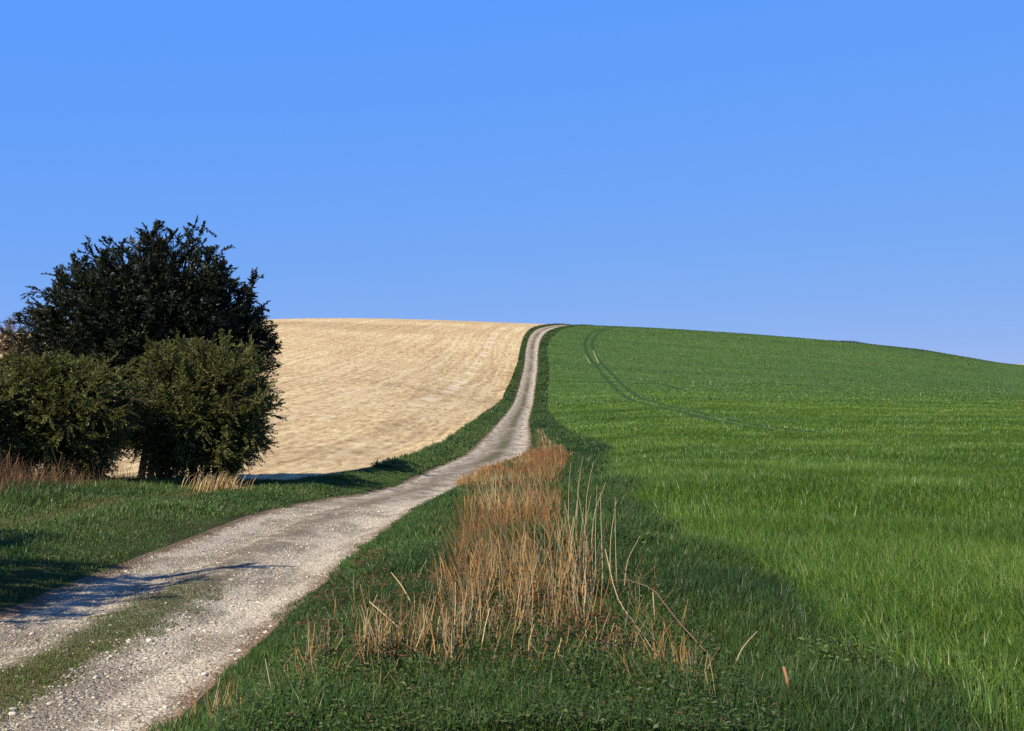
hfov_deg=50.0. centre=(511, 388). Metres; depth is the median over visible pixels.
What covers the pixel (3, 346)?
bare tree
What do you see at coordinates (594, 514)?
grass stalk
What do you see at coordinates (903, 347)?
hedge
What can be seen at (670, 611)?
bramble cane
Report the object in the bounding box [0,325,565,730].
track
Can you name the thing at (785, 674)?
stem stub
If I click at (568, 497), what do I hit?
grass stalk
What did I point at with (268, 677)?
dead stem
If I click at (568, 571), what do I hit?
dry grass
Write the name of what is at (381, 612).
dead stem
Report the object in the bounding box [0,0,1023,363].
sky
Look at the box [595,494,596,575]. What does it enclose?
grass stalk
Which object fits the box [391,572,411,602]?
dead stem
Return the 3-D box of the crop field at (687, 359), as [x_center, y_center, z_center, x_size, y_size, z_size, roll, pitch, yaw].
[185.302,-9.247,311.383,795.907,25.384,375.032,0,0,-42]
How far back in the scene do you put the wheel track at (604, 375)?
181.24 m
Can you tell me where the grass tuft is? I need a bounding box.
[181,471,255,492]
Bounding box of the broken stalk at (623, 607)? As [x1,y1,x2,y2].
[605,549,667,673]
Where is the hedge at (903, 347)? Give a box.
[832,340,992,361]
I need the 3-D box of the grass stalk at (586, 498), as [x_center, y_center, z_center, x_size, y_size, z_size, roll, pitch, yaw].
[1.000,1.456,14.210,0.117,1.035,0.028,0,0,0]
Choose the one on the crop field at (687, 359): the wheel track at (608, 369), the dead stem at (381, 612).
the wheel track at (608, 369)
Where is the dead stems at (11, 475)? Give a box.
[0,446,156,494]
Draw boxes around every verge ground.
[0,325,552,611]
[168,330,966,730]
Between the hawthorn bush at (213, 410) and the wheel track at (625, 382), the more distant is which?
the wheel track at (625, 382)
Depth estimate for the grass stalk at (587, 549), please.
9.61 m
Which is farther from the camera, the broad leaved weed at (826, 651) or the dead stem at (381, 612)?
the dead stem at (381, 612)
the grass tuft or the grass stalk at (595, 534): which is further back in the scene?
the grass tuft
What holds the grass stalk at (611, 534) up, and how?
on the verge ground at (200, 700)
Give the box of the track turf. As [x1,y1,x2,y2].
[0,570,239,730]
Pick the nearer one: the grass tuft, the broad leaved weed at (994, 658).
the broad leaved weed at (994, 658)
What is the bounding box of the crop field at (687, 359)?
[547,325,1023,721]
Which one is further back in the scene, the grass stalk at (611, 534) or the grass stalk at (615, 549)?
the grass stalk at (611, 534)
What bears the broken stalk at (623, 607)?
on the verge ground at (200, 700)
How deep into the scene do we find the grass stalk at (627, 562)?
10.01 m
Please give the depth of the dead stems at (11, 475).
25.34 m
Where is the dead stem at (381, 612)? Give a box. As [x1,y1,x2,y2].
[369,601,396,626]
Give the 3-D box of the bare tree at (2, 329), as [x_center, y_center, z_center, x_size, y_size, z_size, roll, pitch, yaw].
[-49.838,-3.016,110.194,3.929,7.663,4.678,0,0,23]
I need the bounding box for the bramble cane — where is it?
[611,580,720,666]
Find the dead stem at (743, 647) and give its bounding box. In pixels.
[734,631,756,665]
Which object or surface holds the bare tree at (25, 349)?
on the bare field at (360, 393)
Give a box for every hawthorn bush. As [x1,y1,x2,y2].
[0,349,162,483]
[0,353,49,471]
[118,328,288,483]
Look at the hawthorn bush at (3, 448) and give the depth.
26.82 m
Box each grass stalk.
[568,465,570,518]
[577,491,591,597]
[585,461,593,530]
[591,483,605,542]
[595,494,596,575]
[600,493,602,578]
[610,503,615,561]
[615,518,616,588]
[624,536,639,589]
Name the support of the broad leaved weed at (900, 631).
on the crop field at (687, 359)
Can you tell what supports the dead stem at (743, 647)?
on the verge ground at (200, 700)
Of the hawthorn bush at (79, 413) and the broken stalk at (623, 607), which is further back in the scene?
the hawthorn bush at (79, 413)
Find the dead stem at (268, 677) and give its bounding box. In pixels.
[265,658,273,697]
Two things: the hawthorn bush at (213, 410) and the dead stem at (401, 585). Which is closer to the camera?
the dead stem at (401, 585)
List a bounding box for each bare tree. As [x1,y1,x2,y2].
[0,316,26,370]
[0,324,31,354]
[0,334,18,353]
[2,341,48,364]
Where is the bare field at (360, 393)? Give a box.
[0,318,544,480]
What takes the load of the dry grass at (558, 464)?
on the verge ground at (200, 700)
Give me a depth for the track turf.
9.90 m
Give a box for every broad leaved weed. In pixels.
[621,528,656,545]
[798,633,895,674]
[879,628,923,651]
[947,648,1010,674]
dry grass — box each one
[172,402,720,730]
[422,446,587,601]
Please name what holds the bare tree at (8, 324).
on the bare field at (360, 393)
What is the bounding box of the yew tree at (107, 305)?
[0,216,282,477]
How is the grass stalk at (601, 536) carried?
on the verge ground at (200, 700)
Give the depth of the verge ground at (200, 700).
8.20 m
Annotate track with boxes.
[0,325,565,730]
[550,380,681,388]
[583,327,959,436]
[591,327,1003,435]
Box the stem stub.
[782,666,790,696]
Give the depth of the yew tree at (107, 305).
34.53 m
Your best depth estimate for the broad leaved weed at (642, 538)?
13.11 m

